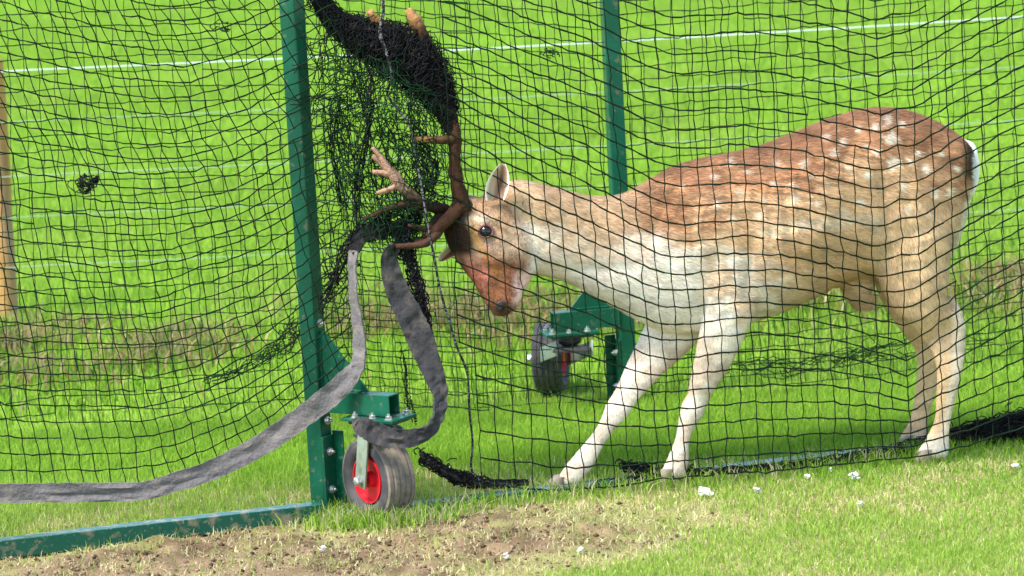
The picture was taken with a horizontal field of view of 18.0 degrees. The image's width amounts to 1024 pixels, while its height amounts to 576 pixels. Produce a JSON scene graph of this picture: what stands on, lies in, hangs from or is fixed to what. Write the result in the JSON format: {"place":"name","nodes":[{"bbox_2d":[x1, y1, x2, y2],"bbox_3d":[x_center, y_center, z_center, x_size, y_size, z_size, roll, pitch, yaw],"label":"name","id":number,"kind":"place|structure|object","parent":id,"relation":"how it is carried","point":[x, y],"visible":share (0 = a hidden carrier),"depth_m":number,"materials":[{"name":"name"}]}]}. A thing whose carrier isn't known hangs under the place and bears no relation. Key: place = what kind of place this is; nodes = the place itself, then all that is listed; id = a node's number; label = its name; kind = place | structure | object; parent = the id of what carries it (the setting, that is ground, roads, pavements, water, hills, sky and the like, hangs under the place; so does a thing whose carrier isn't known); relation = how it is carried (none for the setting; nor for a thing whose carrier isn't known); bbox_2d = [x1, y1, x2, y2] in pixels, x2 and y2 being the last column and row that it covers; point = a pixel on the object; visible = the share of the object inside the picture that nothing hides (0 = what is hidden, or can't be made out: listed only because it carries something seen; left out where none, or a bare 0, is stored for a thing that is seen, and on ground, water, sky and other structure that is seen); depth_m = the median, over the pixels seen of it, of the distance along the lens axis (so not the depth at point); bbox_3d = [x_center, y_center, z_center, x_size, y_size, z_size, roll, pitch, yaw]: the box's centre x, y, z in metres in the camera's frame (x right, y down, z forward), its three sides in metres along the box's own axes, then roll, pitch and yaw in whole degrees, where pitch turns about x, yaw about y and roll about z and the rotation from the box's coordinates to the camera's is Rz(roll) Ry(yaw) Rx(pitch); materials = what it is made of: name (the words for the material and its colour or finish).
{"place":"outdoors","nodes":[
{"label":"outdoors","id":0,"kind":"place"},
{"bbox_2d":[0,367,1023,575],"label":"lawn grass","id":1,"kind":"structure","parent":0,"point":[450,438],"depth_m":9.34,"materials":[{"name":"green plant"}]},
{"bbox_2d":[0,0,1023,575],"bbox_3d":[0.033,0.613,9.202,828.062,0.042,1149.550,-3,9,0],"label":"ground","id":2,"kind":"structure","parent":0,"point":[168,564],"depth_m":8.92,"materials":[{"name":"brown soil"}]},
{"bbox_2d":[0,487,817,575],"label":"soil crumbs","id":3,"kind":"object","parent":2,"relation":"on","point":[220,543],"visible":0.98,"depth_m":8.73,"materials":[{"name":"brown soil"}]},
{"bbox_2d":[0,0,1023,438],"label":"meadow grass","id":4,"kind":"structure","parent":2,"relation":"on","point":[500,66],"depth_m":18.73,"materials":[{"name":"green plant"}]},
{"bbox_2d":[0,0,1023,558],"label":"net cage frame","id":5,"kind":"object","parent":2,"relation":"on","point":[358,470],"visible":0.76,"depth_m":9.06,"materials":[{"name":"green paint"},{"name":"rubber"},{"name":"zinc-plated steel"}]},
{"bbox_2d":[0,0,387,502],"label":"sports net","id":6,"kind":"object","parent":5,"relation":"hanging from","point":[330,395],"visible":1,"depth_m":9.03,"materials":[{"name":"black fabric"}]},
{"bbox_2d":[0,0,559,420],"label":"sports net","id":7,"kind":"object","parent":5,"relation":"hanging from","point":[88,188],"visible":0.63,"depth_m":10.13,"materials":[{"name":"black fabric"}]},
{"bbox_2d":[283,12,458,337],"bbox_3d":[-0.383,-0.318,9.075,0.488,0.936,0.258,-3,9,0],"label":"tangled net","id":8,"kind":"object","parent":5,"relation":"hanging from","point":[417,217],"visible":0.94,"depth_m":9.04,"materials":[{"name":"black fabric"}]},
{"bbox_2d":[304,0,462,135],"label":"bundled net","id":9,"kind":"object","parent":5,"relation":"attached to","point":[425,64],"visible":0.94,"depth_m":9.05,"materials":[{"name":"black fabric"}]},
{"bbox_2d":[378,0,1023,490],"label":"sports net","id":10,"kind":"object","parent":5,"relation":"hanging from","point":[1010,430],"visible":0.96,"depth_m":9.17,"materials":[{"name":"fabric"}]},
{"bbox_2d":[908,401,1023,442],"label":"bundled net","id":11,"kind":"object","parent":5,"relation":"on","point":[973,432],"visible":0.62,"depth_m":9.59,"materials":[{"name":"black fabric"}]},
{"bbox_2d":[0,235,1023,415],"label":"dry grass","id":12,"kind":"structure","parent":2,"relation":"on","point":[13,332],"depth_m":12.07,"materials":[{"name":"brown plant"}]},
{"bbox_2d":[0,16,1023,319],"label":"wire fence","id":13,"kind":"object","parent":2,"relation":"on","point":[6,180],"visible":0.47,"depth_m":12.84,"materials":[{"name":"brown wood"}]},
{"bbox_2d":[413,447,693,489],"bbox_3d":[0.123,0.499,9.347,0.816,0.144,0.063,-4,9,-5],"label":"bundled net","id":14,"kind":"object","parent":2,"relation":"on","point":[453,476],"visible":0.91,"depth_m":9.31,"materials":[{"name":"black fabric"}]},
{"bbox_2d":[216,433,902,535],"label":"tuft grass","id":15,"kind":"structure","parent":2,"relation":"on","point":[419,515],"depth_m":9.15,"materials":[{"name":"green plant"}]},
{"bbox_2d":[527,0,636,402],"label":"net cage frame","id":16,"kind":"object","parent":2,"relation":"on","point":[586,322],"visible":0.76,"depth_m":10.45,"materials":[{"name":"green paint"}]},
{"bbox_2d":[304,0,1023,408],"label":"sports net","id":17,"kind":"object","parent":16,"relation":"hanging from","point":[702,88],"visible":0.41,"depth_m":10.49,"materials":[{"name":"black fabric"}]},
{"bbox_2d":[363,8,979,485],"bbox_3d":[0.468,-0.142,9.277,1.819,1.427,0.388,-5,9,-11],"label":"deer","id":18,"kind":"object","parent":2,"relation":"on","point":[445,216],"visible":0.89,"depth_m":9.20},
{"bbox_2d":[352,212,448,448],"bbox_3d":[-0.323,0.115,9.006,0.273,0.638,0.227,-3,9,0],"label":"loose strap","id":19,"kind":"object","parent":18,"relation":"hanging from","point":[410,310],"visible":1,"depth_m":9.04,"materials":[{"name":"grey fabric"}]},
{"bbox_2d":[698,487,713,495],"bbox_3d":[0.550,0.578,9.148,0.046,0.030,0.029,-1,9,12],"label":"white scrap","id":20,"kind":"object","parent":2,"relation":"on","point":[704,490],"visible":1,"depth_m":9.15,"materials":[{"name":"white paper"}]},
{"bbox_2d":[849,471,858,479],"bbox_3d":[0.977,0.535,9.213,0.025,0.021,0.033,-9,11,-34],"label":"white scrap","id":21,"kind":"object","parent":2,"relation":"on","point":[855,473],"visible":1,"depth_m":9.21,"materials":[{"name":"white paper"}]}
]}

